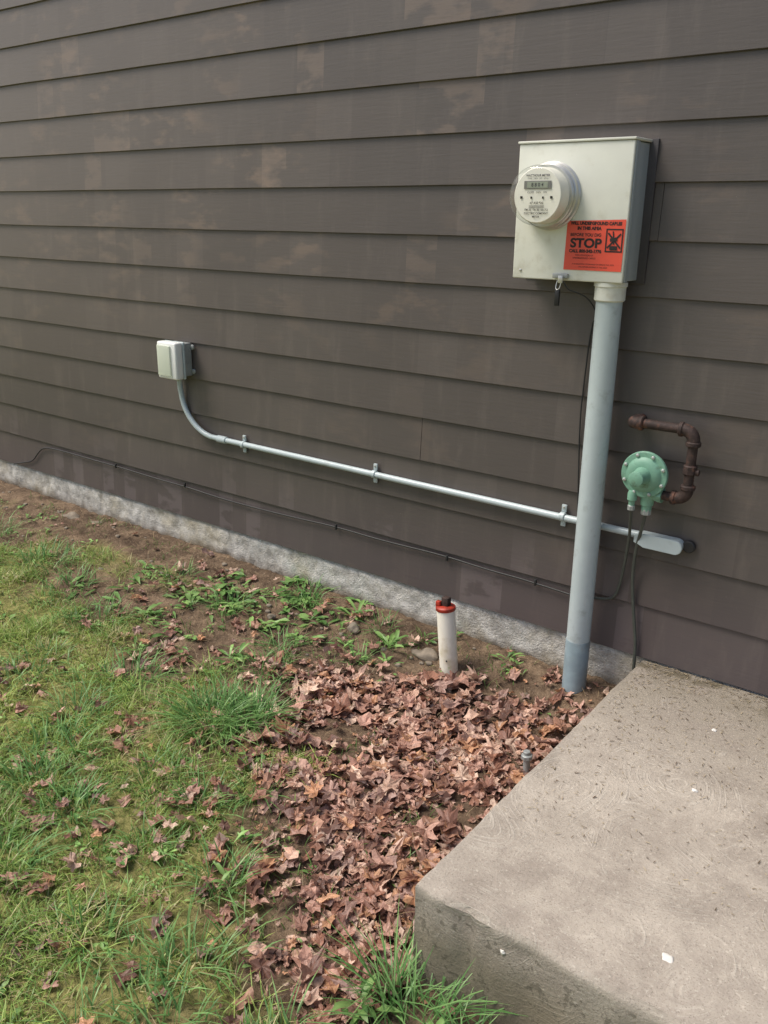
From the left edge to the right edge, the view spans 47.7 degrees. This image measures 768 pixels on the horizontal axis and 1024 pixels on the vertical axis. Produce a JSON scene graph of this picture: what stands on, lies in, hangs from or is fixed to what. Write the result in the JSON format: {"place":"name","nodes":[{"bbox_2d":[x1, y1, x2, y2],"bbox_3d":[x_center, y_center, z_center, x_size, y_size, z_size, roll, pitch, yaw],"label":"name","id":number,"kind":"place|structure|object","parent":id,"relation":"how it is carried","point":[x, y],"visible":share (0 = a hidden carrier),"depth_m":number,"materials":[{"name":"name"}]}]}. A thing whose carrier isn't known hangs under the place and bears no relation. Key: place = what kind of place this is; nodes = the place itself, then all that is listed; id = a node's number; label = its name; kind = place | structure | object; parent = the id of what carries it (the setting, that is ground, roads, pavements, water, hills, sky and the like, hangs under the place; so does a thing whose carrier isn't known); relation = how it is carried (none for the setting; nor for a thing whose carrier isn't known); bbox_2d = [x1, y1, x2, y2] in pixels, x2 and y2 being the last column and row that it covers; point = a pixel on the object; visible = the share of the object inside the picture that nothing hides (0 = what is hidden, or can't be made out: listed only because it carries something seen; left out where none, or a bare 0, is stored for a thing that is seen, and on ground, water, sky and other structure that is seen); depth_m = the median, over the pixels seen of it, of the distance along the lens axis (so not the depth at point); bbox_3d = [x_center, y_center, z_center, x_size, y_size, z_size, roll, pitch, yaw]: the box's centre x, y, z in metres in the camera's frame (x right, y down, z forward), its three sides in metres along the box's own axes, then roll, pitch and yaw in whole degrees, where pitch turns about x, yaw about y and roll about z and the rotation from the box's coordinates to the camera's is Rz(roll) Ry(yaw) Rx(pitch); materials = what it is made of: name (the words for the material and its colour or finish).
{"place":"outdoors","nodes":[
{"label":"outdoors","id":0,"kind":"place"},
{"bbox_2d":[0,480,615,1023],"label":"ground","id":1,"kind":"structure","parent":0,"point":[132,546],"depth_m":2.95,"materials":[{"name":"soil"}]},
{"bbox_2d":[0,491,526,732],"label":"stones","id":2,"kind":"object","parent":1,"relation":"on","point":[427,655],"visible":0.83,"depth_m":3.49,"materials":[{"name":"grey stone"}]},
{"bbox_2d":[0,499,550,1023],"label":"broadleaf weeds","id":3,"kind":"object","parent":1,"relation":"on","point":[394,637],"visible":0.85,"depth_m":3.42,"materials":[{"name":"green plant"}]},
{"bbox_2d":[0,505,608,1023],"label":"fallen leaves","id":4,"kind":"object","parent":1,"relation":"on","point":[342,813],"visible":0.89,"depth_m":2.60,"materials":[{"name":"brown plant"}]},
{"bbox_2d":[0,481,608,1023],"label":"lawn grass","id":5,"kind":"structure","parent":1,"relation":"on","point":[180,715],"depth_m":2.59,"materials":[{"name":"green plant"}]},
{"bbox_2d":[0,459,767,697],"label":"foundation","id":6,"kind":"object","parent":1,"relation":"on","point":[605,663],"visible":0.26,"depth_m":3.76,"materials":[{"name":"concrete"}]},
{"bbox_2d":[436,595,457,673],"bbox_3d":[0.236,0.492,3.212,0.104,0.380,0.074,14,23,35],"label":"cleanout pipe","id":7,"kind":"object","parent":1,"relation":"on","point":[446,626],"visible":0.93,"depth_m":3.17,"materials":[{"name":"white plastic"}]},
{"bbox_2d":[521,749,532,772],"bbox_3d":[0.439,0.798,2.687,0.034,0.136,0.034,-10,21,-29],"label":"ground stub pipe","id":8,"kind":"object","parent":1,"relation":"on","point":[526,756],"visible":0.71,"depth_m":2.67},
{"bbox_2d":[412,660,767,1023],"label":"slab block","id":9,"kind":"structure","parent":1,"relation":"on","point":[578,927],"depth_m":1.97,"materials":[{"name":"grey concrete"}]},
{"bbox_2d":[503,662,767,929],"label":"slab debris","id":10,"kind":"object","parent":9,"relation":"on","point":[569,750],"visible":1,"depth_m":2.47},
{"bbox_2d":[662,952,673,962],"bbox_3d":[0.574,0.902,1.755,0.028,0.006,0.023,14,23,35],"label":"chip","id":11,"kind":"object","parent":9,"relation":"on","point":[667,957],"visible":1,"depth_m":1.75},
{"bbox_3d":[0.142,-2.514,7.199,17.000,3.009,6.987,14,23,35],"label":"wall","id":12,"kind":"object","parent":1,"relation":"on","visible":0},
{"bbox_2d":[0,0,767,695],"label":"siding","id":13,"kind":"object","parent":12,"relation":"attached to","point":[292,222],"visible":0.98,"depth_m":3.21,"materials":[{"name":"paint"}]},
{"bbox_2d":[156,340,195,379],"bbox_3d":[-0.951,-0.693,3.951,0.148,0.167,0.111,14,23,35],"label":"outdoor outlet box","id":14,"kind":"object","parent":13,"relation":"attached to","point":[174,359],"visible":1,"depth_m":3.91,"materials":[{"name":"grey plastic"}]},
{"bbox_2d":[156,344,171,376],"bbox_3d":[-0.992,-0.683,3.918,0.088,0.138,0.007,14,23,35],"label":"outlet cover","id":15,"kind":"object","parent":14,"relation":"in","point":[163,352],"depth_m":3.91,"materials":[{"name":"white"}]},
{"bbox_2d":[14,447,569,594],"bbox_3d":[-0.759,-0.004,4.088,3.571,0.176,0.015,14,23,35],"label":"wall cable","id":16,"kind":"object","parent":13,"relation":"attached to","point":[535,583],"depth_m":3.69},
{"bbox_2d":[176,379,695,554],"bbox_3d":[0.005,-0.248,3.377,2.432,0.308,0.046,14,23,35],"label":"branch conduit","id":17,"kind":"object","parent":13,"relation":"attached to","point":[662,543],"visible":0.89,"depth_m":3.21,"materials":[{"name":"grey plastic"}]},
{"bbox_2d":[510,136,659,283],"bbox_3d":[0.561,-0.896,2.598,0.408,0.408,0.250,14,23,35],"label":"electric meter box","id":18,"kind":"object","parent":13,"relation":"attached to","point":[561,184],"visible":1,"depth_m":2.55,"materials":[{"name":"metal"}]},
{"bbox_2d":[554,280,594,323],"bbox_3d":[0.603,-0.645,2.684,0.155,0.137,0.054,-7,20,-22],"label":"padlock tag","id":19,"kind":"object","parent":18,"relation":"hanging from","point":[557,297],"visible":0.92,"depth_m":2.66,"materials":[{"name":"metal"}]},
{"bbox_2d":[563,219,626,271],"bbox_3d":[0.621,-0.790,2.571,0.186,0.146,0.002,14,23,35],"label":"warning sign","id":20,"kind":"object","parent":18,"relation":"attached to","point":[594,245],"visible":1,"depth_m":2.57,"materials":[{"name":"red paper"}]},
{"bbox_2d":[562,282,627,693],"bbox_3d":[0.680,0.067,2.908,0.100,1.624,0.153,3,19,7],"label":"service conduit","id":21,"kind":"object","parent":13,"relation":"attached to","point":[609,298],"visible":0.94,"depth_m":2.79,"materials":[{"name":"plastic"}]},
{"bbox_2d":[594,511,646,669],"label":"gas tracer tubes","id":22,"kind":"object","parent":13,"relation":"attached to","point":[632,582],"visible":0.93,"depth_m":2.89},
{"bbox_2d":[627,414,701,504],"bbox_3d":[0.866,-0.163,2.688,0.238,0.260,0.094,14,23,35],"label":"gas pipe","id":23,"kind":"object","parent":13,"relation":"attached to","point":[690,433],"visible":0.97,"depth_m":2.62,"materials":[{"name":"metal"}]},
{"bbox_2d":[621,451,667,515],"bbox_3d":[0.813,-0.084,2.692,0.136,0.208,0.128,1,19,1],"label":"gas regulator","id":24,"kind":"object","parent":23,"relation":"attached to","point":[644,474],"visible":1,"depth_m":2.67,"materials":[{"name":"metal"}]}
]}

